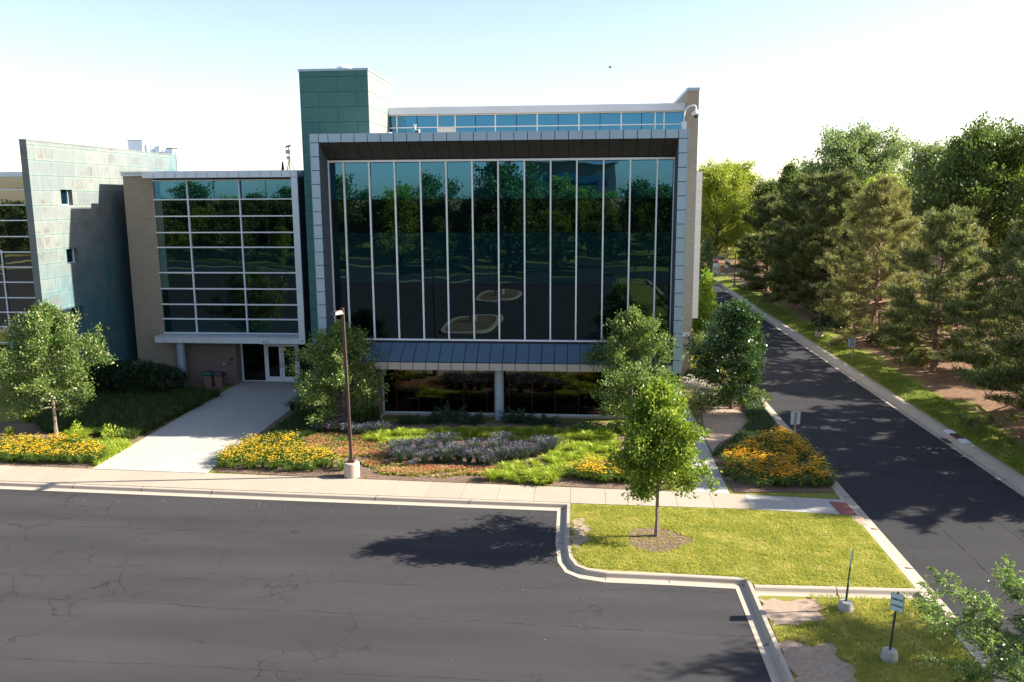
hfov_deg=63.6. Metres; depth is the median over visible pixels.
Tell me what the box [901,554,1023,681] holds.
locust tree
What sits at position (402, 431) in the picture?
grass tuft
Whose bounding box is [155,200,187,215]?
window pane
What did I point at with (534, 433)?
grass tuft
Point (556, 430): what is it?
grass tuft
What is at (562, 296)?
window pane
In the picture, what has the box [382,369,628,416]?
window frame
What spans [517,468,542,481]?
grass tuft
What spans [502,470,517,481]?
grass tuft
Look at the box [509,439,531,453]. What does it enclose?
lavender bush
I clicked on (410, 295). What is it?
window pane
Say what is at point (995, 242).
broadleaf tree
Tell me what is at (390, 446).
lavender bush
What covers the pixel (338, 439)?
ground cover
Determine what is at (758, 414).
grass cover
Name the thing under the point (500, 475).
grass tuft
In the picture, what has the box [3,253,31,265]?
window pane
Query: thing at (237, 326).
window pane
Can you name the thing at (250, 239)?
window pane
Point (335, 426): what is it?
lavender bush
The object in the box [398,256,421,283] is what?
window pane
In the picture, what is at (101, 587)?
parking lot
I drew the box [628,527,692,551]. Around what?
tree ring
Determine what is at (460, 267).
window pane
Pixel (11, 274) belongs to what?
window pane
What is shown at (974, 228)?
pine tree
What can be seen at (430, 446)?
lavender bush
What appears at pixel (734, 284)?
street lamp
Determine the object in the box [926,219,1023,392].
pine tree
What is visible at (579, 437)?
grass tuft
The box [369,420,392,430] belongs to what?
lavender bush
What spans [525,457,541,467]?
grass tuft
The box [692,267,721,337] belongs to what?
cypress tree
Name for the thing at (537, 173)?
window pane
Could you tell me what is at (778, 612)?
dirt patch
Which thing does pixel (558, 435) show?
grass tuft
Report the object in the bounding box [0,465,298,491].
sidewalk
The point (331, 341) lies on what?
maple tree
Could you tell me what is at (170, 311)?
window pane
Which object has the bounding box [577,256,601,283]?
window pane
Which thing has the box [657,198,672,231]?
window pane
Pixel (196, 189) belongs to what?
window pane
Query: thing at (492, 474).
grass tuft
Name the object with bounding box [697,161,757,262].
broadleaf tree
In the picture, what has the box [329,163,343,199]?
window pane
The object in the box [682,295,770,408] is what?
oak tree
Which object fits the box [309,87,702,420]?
office building
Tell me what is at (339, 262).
window pane
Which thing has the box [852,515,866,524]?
dirt patch
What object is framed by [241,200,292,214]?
window pane
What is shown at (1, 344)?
window pane
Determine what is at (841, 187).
pine tree
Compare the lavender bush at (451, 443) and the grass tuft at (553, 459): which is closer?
the grass tuft at (553, 459)
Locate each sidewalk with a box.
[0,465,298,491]
[285,477,570,502]
[570,487,751,509]
[744,494,850,514]
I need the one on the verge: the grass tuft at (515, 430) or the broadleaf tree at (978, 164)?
the broadleaf tree at (978, 164)
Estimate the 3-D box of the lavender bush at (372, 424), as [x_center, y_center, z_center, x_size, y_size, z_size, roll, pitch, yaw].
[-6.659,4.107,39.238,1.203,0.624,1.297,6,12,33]
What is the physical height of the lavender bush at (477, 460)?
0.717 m
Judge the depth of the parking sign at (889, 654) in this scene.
19.72 m
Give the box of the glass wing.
[0,172,40,374]
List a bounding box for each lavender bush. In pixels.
[282,401,299,410]
[290,397,302,407]
[310,419,333,432]
[323,419,346,431]
[338,420,361,432]
[351,422,371,434]
[360,420,380,430]
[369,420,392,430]
[378,438,410,457]
[385,447,414,462]
[394,436,418,450]
[401,446,422,459]
[409,449,437,464]
[411,437,430,450]
[417,439,442,452]
[418,432,450,447]
[425,447,447,462]
[428,444,462,463]
[434,431,461,448]
[440,440,462,454]
[443,442,475,460]
[457,448,477,462]
[460,437,490,450]
[462,446,494,464]
[476,452,502,466]
[482,436,512,453]
[483,445,515,462]
[487,431,518,448]
[492,445,528,461]
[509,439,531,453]
[509,442,538,460]
[528,434,554,449]
[528,444,548,456]
[531,437,558,453]
[536,435,566,449]
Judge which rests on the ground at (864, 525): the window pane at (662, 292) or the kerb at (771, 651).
the kerb at (771, 651)
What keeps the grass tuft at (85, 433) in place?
on the planting bed at (20, 427)
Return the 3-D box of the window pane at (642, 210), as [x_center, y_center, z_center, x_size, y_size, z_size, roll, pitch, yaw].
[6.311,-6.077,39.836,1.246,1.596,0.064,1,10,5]
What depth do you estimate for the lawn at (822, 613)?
20.86 m
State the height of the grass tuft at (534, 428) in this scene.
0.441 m
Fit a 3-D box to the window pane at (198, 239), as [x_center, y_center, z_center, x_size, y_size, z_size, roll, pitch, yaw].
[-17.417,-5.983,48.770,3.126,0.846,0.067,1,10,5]
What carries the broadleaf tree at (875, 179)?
on the verge
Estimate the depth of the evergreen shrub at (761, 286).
96.52 m
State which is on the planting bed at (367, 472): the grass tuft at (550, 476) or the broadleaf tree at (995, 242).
the grass tuft at (550, 476)
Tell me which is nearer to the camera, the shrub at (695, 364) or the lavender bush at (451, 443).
the lavender bush at (451, 443)
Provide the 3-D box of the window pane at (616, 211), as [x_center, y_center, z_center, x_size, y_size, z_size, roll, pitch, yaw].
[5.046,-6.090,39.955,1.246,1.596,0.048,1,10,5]
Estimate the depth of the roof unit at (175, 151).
60.89 m
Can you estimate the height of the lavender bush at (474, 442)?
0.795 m
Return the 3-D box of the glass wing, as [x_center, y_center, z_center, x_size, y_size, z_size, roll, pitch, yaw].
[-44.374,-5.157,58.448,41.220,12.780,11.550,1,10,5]
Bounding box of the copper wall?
[18,139,176,403]
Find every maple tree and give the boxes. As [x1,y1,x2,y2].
[0,299,118,436]
[281,318,391,425]
[575,304,689,420]
[599,374,722,536]
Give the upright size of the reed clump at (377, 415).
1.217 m
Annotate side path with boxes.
[674,383,729,493]
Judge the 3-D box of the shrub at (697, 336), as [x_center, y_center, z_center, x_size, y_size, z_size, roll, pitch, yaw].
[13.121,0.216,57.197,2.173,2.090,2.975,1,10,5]
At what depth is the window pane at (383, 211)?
40.94 m
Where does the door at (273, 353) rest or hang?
in the entrance building at (219, 268)
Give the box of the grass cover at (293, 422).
[259,407,327,439]
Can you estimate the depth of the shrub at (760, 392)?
44.88 m
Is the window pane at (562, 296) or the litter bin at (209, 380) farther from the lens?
the litter bin at (209, 380)
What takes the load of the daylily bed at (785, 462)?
on the planting bed at (739, 486)
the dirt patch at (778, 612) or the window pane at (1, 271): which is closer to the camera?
the dirt patch at (778, 612)
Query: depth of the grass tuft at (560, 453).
35.04 m
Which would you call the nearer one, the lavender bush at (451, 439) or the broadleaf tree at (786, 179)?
the lavender bush at (451, 439)
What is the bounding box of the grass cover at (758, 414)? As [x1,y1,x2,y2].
[711,395,780,456]
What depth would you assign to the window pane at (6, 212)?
51.04 m
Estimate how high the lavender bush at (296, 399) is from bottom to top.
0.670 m
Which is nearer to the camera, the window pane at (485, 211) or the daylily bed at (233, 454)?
the daylily bed at (233, 454)
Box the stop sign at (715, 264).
[713,257,718,277]
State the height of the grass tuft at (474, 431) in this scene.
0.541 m
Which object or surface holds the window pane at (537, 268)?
in the office building at (489, 261)
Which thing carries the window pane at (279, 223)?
in the entrance building at (219, 268)
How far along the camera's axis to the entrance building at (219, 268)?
48.96 m
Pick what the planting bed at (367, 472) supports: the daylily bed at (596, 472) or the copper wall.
the daylily bed at (596, 472)
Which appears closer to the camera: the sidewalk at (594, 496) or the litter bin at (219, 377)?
the sidewalk at (594, 496)
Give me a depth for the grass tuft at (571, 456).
34.94 m
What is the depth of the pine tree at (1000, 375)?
36.86 m
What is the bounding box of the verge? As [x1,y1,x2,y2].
[699,257,1023,475]
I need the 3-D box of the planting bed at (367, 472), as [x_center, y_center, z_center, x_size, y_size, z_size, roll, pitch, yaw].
[-2.805,4.404,39.174,19.985,0.001,14.490,1,10,5]
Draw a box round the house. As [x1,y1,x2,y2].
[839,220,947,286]
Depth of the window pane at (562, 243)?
40.37 m
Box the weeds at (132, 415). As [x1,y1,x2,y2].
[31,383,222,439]
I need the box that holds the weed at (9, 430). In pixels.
[2,426,15,437]
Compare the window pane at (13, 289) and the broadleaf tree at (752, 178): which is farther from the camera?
the broadleaf tree at (752, 178)
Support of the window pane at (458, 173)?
in the office building at (489, 261)
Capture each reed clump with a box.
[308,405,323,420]
[350,407,363,425]
[361,402,376,425]
[370,402,381,423]
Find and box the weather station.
[285,145,293,169]
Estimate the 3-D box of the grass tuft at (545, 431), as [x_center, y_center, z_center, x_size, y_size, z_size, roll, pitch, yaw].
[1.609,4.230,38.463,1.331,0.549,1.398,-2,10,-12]
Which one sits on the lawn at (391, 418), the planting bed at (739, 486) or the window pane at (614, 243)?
the planting bed at (739, 486)
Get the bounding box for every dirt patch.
[570,517,590,547]
[703,407,747,451]
[758,598,825,625]
[777,640,859,681]
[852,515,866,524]
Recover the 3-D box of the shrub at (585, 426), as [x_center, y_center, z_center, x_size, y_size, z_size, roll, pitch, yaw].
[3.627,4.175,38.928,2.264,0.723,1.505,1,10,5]
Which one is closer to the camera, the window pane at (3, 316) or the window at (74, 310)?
the window at (74, 310)
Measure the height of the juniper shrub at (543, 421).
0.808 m
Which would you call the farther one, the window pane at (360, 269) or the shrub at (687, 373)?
the shrub at (687, 373)
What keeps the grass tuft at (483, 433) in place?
on the planting bed at (367, 472)
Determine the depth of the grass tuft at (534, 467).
33.13 m
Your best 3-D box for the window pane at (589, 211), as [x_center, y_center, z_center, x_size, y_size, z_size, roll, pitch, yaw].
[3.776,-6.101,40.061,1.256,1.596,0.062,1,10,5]
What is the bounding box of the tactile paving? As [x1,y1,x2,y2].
[829,501,856,514]
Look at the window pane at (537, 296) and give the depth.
41.08 m
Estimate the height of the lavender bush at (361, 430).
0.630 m
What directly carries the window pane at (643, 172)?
in the office building at (489, 261)
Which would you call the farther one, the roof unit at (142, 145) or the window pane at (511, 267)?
the roof unit at (142, 145)
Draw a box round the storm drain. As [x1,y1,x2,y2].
[940,430,971,443]
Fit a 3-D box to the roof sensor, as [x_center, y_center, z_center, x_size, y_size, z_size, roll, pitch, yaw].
[-4.679,-10.353,40.381,0.298,0.510,0.238,1,10,5]
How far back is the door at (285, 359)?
50.41 m
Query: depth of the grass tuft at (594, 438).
37.65 m
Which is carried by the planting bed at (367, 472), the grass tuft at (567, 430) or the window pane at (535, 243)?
the grass tuft at (567, 430)
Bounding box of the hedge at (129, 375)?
[79,356,189,394]
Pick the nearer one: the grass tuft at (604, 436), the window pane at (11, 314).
the grass tuft at (604, 436)
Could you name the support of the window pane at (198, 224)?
in the entrance building at (219, 268)
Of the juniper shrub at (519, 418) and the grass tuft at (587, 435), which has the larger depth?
the juniper shrub at (519, 418)
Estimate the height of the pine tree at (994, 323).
9.206 m
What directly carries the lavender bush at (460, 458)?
on the planting bed at (367, 472)
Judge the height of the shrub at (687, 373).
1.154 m
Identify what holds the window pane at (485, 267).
in the office building at (489, 261)
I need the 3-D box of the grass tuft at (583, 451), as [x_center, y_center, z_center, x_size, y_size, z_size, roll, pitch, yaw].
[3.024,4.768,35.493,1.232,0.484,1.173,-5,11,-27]
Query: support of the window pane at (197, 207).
in the entrance building at (219, 268)
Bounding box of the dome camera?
[681,105,699,128]
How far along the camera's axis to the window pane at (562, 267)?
40.61 m
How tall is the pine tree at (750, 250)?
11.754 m
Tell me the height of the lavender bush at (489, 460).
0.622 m
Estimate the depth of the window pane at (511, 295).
41.18 m
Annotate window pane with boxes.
[0,177,23,188]
[0,190,24,204]
[0,206,26,219]
[0,221,28,235]
[0,268,3,280]
[0,283,4,296]
[0,298,6,310]
[0,313,8,325]
[0,327,9,341]
[0,343,12,369]
[1,237,29,250]
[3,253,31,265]
[5,268,33,281]
[6,283,34,296]
[8,298,35,311]
[10,313,30,324]
[154,181,186,198]
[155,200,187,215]
[157,217,188,231]
[158,233,189,246]
[159,248,191,271]
[161,273,192,287]
[162,289,193,303]
[164,305,194,317]
[165,319,195,331]
[188,181,238,198]
[189,200,239,215]
[190,217,240,231]
[191,233,241,246]
[193,248,242,271]
[194,273,243,287]
[195,289,244,303]
[197,305,245,317]
[198,320,246,332]
[240,180,291,198]
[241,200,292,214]
[242,216,293,231]
[243,233,293,246]
[244,248,295,271]
[245,273,295,287]
[246,290,296,303]
[247,305,297,318]
[248,320,298,332]
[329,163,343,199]
[331,200,344,232]
[332,233,345,254]
[333,256,346,283]
[334,284,348,324]
[344,163,368,199]
[346,200,369,231]
[347,233,370,254]
[348,256,371,283]
[349,284,373,337]
[370,163,393,198]
[371,200,394,231]
[372,233,395,254]
[373,256,396,283]
[374,284,398,337]
[395,163,419,198]
[396,200,420,231]
[397,233,420,254]
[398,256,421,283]
[399,284,422,337]
[421,162,445,198]
[422,200,445,231]
[423,233,446,254]
[423,256,446,283]
[424,284,447,338]
[447,162,471,198]
[447,199,471,231]
[448,233,471,254]
[449,256,472,283]
[449,284,473,338]
[473,162,496,198]
[473,199,497,231]
[474,233,497,254]
[474,256,497,283]
[474,284,498,338]
[499,162,523,198]
[499,199,523,231]
[499,233,523,254]
[500,256,523,283]
[500,284,523,338]
[525,161,549,198]
[525,199,549,231]
[525,232,549,254]
[525,256,549,283]
[526,285,549,338]
[551,161,575,197]
[551,199,575,231]
[551,232,575,254]
[551,256,574,283]
[551,285,574,339]
[576,285,600,339]
[577,161,602,197]
[577,199,602,231]
[577,232,601,254]
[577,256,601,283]
[602,285,626,339]
[603,232,627,254]
[603,256,627,283]
[604,160,629,197]
[604,198,628,231]
[629,256,653,284]
[629,285,653,339]
[630,198,655,231]
[630,232,654,254]
[631,160,656,197]
[654,285,669,340]
[655,256,670,284]
[656,232,671,254]
[657,160,673,197]
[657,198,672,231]
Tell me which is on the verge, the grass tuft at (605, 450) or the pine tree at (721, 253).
the pine tree at (721, 253)
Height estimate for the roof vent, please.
0.600 m
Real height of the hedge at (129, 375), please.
2.117 m
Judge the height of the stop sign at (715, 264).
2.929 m
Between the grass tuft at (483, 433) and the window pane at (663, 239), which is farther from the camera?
the window pane at (663, 239)
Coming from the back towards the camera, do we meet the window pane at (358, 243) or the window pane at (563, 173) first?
the window pane at (358, 243)
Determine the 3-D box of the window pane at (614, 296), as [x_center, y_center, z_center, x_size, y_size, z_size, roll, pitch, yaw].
[5.073,-1.403,40.757,1.246,2.746,0.063,1,10,5]
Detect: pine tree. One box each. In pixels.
[700,205,740,255]
[725,191,789,290]
[732,169,854,308]
[761,186,844,299]
[770,167,885,312]
[814,172,936,347]
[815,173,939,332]
[873,204,1009,372]
[903,217,998,356]
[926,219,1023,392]
[952,246,1023,431]
[984,279,1020,339]
[1012,329,1023,344]
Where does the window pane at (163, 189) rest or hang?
in the entrance building at (219, 268)
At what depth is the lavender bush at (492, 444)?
35.81 m
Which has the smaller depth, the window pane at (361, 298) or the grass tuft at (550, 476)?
the grass tuft at (550, 476)
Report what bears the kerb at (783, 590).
on the ground at (864, 525)
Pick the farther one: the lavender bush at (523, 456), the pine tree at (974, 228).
the pine tree at (974, 228)
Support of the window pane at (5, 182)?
in the glass wing
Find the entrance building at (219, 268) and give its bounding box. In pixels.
[119,170,312,384]
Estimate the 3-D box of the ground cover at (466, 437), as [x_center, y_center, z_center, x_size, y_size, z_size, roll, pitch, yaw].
[-1.147,4.364,38.692,11.308,0.240,2.813,-1,10,-2]
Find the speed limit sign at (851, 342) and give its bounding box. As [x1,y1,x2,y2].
[848,338,855,359]
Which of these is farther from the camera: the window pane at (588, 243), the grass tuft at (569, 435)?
the window pane at (588, 243)
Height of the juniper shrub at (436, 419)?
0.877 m
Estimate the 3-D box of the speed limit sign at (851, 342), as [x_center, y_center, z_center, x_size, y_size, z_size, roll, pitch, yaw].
[22.651,0.684,55.111,0.460,1.825,0.115,1,10,5]
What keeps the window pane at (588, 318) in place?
in the office building at (489, 261)
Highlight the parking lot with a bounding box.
[0,489,771,681]
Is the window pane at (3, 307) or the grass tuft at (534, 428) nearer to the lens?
the grass tuft at (534, 428)
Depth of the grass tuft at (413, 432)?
38.72 m
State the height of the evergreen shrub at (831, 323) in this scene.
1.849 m
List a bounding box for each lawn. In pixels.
[0,329,840,503]
[570,504,915,588]
[759,595,992,681]
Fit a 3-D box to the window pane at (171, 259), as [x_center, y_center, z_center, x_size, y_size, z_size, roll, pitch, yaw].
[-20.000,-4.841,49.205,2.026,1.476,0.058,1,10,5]
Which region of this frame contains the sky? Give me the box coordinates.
[0,0,1023,201]
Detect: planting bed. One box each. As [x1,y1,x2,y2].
[0,383,225,467]
[214,402,670,490]
[688,382,834,491]
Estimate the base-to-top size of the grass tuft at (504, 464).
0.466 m
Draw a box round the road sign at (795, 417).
[790,411,800,440]
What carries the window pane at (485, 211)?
in the office building at (489, 261)
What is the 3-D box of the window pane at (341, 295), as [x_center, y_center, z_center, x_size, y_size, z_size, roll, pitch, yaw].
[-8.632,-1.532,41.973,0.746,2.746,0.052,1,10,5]
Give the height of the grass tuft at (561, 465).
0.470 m
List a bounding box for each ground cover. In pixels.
[294,429,386,448]
[374,426,598,443]
[549,432,620,470]
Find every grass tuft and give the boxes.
[14,412,34,422]
[56,429,81,437]
[74,427,96,438]
[361,430,377,436]
[361,434,374,439]
[369,432,390,440]
[373,429,391,434]
[384,429,397,435]
[390,426,412,435]
[407,427,425,435]
[415,428,429,434]
[431,425,454,434]
[453,424,470,432]
[456,430,468,435]
[462,426,482,436]
[473,427,493,437]
[481,467,501,480]
[488,425,508,433]
[494,468,510,478]
[496,460,511,469]
[497,424,512,432]
[498,462,531,475]
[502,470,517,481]
[508,426,524,433]
[511,427,529,434]
[512,459,527,466]
[512,474,528,483]
[513,425,532,432]
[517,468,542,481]
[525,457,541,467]
[525,464,544,474]
[527,425,539,431]
[527,430,542,437]
[530,475,550,485]
[532,426,553,435]
[535,465,562,473]
[536,470,565,483]
[537,424,560,430]
[540,452,551,461]
[543,454,564,465]
[546,462,570,475]
[549,432,566,438]
[550,426,564,433]
[550,449,569,457]
[558,427,574,433]
[561,431,575,438]
[563,440,585,450]
[563,451,584,461]
[570,429,581,433]
[573,433,582,439]
[574,446,593,457]
[575,428,598,440]
[581,441,605,451]
[590,433,599,440]
[591,424,612,432]
[592,438,607,445]
[595,428,613,436]
[598,444,616,452]
[599,433,615,439]
[605,439,620,446]
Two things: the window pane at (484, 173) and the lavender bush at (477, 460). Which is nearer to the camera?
the lavender bush at (477, 460)
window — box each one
[60,190,68,204]
[66,249,74,262]
[72,306,79,320]
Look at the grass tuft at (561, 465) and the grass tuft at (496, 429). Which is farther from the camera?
the grass tuft at (496, 429)
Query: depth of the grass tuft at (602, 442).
37.00 m
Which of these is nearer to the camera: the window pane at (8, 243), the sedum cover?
the sedum cover
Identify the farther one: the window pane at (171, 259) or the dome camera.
the window pane at (171, 259)
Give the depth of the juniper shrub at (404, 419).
40.85 m
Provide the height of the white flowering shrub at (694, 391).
1.104 m
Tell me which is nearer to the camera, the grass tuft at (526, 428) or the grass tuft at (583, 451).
the grass tuft at (583, 451)
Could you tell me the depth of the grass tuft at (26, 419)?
41.52 m
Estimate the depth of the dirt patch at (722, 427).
40.62 m
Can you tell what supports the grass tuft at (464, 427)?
on the planting bed at (367, 472)
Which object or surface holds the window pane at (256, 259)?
in the entrance building at (219, 268)
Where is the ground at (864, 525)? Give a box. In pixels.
[72,213,1022,678]
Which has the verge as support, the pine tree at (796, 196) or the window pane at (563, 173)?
the pine tree at (796, 196)
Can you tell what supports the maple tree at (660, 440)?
on the tree ring
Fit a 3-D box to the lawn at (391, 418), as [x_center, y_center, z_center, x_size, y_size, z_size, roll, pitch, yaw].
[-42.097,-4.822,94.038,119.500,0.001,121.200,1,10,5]
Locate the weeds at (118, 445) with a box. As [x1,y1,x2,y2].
[70,436,132,465]
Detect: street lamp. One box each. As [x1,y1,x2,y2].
[330,308,359,478]
[727,253,736,286]
[809,283,822,337]
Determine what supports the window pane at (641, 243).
in the office building at (489, 261)
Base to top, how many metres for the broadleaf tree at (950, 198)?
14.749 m
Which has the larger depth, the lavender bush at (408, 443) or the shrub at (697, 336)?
the shrub at (697, 336)
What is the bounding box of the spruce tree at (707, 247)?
[699,235,719,269]
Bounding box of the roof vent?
[337,64,351,67]
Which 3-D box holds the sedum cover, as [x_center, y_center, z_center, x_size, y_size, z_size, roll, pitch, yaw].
[-5.289,4.983,35.517,10.724,0.150,3.574,7,12,36]
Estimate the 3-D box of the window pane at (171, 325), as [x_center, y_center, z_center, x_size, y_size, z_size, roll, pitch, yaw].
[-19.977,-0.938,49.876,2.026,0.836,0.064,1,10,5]
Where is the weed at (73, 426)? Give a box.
[70,421,83,437]
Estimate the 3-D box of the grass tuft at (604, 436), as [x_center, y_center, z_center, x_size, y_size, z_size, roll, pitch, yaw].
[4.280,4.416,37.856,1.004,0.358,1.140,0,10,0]
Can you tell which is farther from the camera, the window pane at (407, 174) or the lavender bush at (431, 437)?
the window pane at (407, 174)
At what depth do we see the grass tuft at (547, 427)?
38.89 m
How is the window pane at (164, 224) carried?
in the entrance building at (219, 268)
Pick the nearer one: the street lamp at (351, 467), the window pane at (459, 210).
the street lamp at (351, 467)
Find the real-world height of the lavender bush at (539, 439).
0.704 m
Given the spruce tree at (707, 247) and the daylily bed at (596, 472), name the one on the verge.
the spruce tree at (707, 247)
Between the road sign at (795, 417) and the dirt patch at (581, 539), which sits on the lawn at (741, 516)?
the dirt patch at (581, 539)
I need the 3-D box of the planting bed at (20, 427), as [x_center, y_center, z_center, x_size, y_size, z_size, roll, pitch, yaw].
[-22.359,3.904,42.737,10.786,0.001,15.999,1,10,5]
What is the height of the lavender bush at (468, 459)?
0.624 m
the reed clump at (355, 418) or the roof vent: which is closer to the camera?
the reed clump at (355, 418)
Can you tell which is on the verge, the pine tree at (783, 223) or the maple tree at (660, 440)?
the pine tree at (783, 223)
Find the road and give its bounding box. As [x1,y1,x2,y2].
[698,275,1023,679]
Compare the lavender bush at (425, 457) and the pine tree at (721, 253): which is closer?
the lavender bush at (425, 457)
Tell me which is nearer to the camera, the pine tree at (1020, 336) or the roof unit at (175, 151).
the pine tree at (1020, 336)
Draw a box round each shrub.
[394,412,427,424]
[415,410,447,424]
[427,400,471,423]
[452,409,488,426]
[497,407,535,423]
[526,412,561,427]
[567,421,611,432]
[594,419,632,432]
[677,374,732,415]
[680,367,706,385]
[691,329,707,356]
[691,351,722,371]
[696,385,724,405]
[704,387,749,404]
[738,387,773,402]
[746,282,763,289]
[808,311,852,330]
[861,323,904,347]
[891,344,930,365]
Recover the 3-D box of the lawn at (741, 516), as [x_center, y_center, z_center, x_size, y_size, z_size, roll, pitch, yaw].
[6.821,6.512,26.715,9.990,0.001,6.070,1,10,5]
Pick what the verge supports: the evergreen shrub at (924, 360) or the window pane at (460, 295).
the evergreen shrub at (924, 360)
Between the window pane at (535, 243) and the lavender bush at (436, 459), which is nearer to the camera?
the lavender bush at (436, 459)
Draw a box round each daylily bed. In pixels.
[0,432,113,463]
[205,429,347,471]
[557,452,639,483]
[715,425,843,487]
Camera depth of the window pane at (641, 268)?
40.28 m
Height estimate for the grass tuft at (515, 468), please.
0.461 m
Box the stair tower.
[298,68,392,390]
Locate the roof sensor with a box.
[413,124,419,132]
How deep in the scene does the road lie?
32.95 m
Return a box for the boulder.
[407,460,417,463]
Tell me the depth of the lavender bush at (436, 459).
34.84 m
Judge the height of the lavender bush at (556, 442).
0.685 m
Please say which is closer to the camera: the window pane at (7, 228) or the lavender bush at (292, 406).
the lavender bush at (292, 406)
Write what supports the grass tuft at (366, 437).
on the planting bed at (367, 472)
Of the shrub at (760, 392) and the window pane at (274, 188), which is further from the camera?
the window pane at (274, 188)
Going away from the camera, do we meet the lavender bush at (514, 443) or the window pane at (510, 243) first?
the lavender bush at (514, 443)
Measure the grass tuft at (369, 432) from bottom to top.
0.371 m
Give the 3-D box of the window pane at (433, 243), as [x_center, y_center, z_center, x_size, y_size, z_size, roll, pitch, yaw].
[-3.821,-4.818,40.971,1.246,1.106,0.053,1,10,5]
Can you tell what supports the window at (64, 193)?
in the copper wall
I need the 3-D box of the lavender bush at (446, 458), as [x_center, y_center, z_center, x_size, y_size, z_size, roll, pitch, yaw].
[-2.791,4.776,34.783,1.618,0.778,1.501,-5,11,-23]
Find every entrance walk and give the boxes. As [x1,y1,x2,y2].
[92,391,311,472]
[225,381,313,391]
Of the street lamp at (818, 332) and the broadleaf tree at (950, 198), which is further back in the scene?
the broadleaf tree at (950, 198)
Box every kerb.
[0,481,794,681]
[692,319,1011,681]
[712,279,1023,496]
[754,585,919,598]
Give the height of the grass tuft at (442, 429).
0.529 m
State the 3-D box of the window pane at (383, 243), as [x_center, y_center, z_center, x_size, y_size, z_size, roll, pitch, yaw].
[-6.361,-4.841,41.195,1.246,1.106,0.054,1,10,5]
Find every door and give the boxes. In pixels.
[265,344,282,380]
[281,344,297,381]
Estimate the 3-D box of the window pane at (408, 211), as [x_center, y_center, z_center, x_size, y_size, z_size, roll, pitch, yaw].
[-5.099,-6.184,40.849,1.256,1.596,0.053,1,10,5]
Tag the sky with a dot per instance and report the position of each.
(214, 81)
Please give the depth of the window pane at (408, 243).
41.06 m
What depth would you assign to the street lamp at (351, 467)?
32.77 m
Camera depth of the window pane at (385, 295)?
41.74 m
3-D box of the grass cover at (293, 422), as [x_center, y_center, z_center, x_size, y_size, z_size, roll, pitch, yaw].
[-10.225,4.012,40.684,3.034,0.361,5.535,1,10,5]
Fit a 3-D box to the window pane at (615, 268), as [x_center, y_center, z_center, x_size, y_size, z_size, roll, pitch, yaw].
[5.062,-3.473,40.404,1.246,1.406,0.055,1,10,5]
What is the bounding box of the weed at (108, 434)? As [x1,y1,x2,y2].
[100,426,110,439]
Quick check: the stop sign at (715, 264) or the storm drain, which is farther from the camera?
the stop sign at (715, 264)
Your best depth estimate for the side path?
34.16 m
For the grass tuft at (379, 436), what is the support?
on the planting bed at (367, 472)
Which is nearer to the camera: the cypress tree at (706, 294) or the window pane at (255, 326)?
the window pane at (255, 326)
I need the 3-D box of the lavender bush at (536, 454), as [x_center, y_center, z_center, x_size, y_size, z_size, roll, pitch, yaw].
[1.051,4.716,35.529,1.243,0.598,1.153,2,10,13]
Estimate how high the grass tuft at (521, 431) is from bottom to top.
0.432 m
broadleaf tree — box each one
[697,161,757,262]
[700,157,761,258]
[748,176,781,226]
[752,156,799,208]
[794,117,921,216]
[797,159,827,174]
[845,166,918,255]
[891,109,1023,285]
[896,135,954,216]
[911,177,996,237]
[984,165,1023,255]
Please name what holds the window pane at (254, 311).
in the entrance building at (219, 268)
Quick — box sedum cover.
[299,431,499,477]
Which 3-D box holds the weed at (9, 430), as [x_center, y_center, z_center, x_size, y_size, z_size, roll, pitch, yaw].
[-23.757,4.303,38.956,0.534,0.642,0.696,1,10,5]
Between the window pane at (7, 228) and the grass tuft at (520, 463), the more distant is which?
the window pane at (7, 228)
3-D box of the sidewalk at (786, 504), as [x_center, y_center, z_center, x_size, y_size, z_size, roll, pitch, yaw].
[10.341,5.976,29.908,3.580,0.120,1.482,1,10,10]
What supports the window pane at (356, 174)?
in the office building at (489, 261)
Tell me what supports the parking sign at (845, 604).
on the lawn at (822, 613)
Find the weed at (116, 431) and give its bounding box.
[99,423,124,439]
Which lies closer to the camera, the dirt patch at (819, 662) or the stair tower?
the dirt patch at (819, 662)
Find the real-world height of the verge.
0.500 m
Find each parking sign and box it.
[837,549,853,613]
[880,592,904,663]
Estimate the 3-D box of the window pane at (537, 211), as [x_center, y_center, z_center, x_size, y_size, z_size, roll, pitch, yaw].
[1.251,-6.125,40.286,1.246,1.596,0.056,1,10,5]
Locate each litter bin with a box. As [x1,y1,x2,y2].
[202,371,214,386]
[212,371,225,387]
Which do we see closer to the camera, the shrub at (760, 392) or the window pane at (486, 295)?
the window pane at (486, 295)
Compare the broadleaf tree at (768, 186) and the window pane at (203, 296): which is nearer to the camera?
the window pane at (203, 296)
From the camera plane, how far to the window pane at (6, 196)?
50.88 m
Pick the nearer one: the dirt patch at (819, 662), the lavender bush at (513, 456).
the dirt patch at (819, 662)
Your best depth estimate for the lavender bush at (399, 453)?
34.78 m
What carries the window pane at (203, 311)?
in the entrance building at (219, 268)
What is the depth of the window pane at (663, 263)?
40.18 m
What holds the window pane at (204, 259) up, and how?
in the entrance building at (219, 268)
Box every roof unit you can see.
[127,139,154,152]
[153,146,166,153]
[165,147,181,170]
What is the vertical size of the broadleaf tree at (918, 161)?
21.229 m

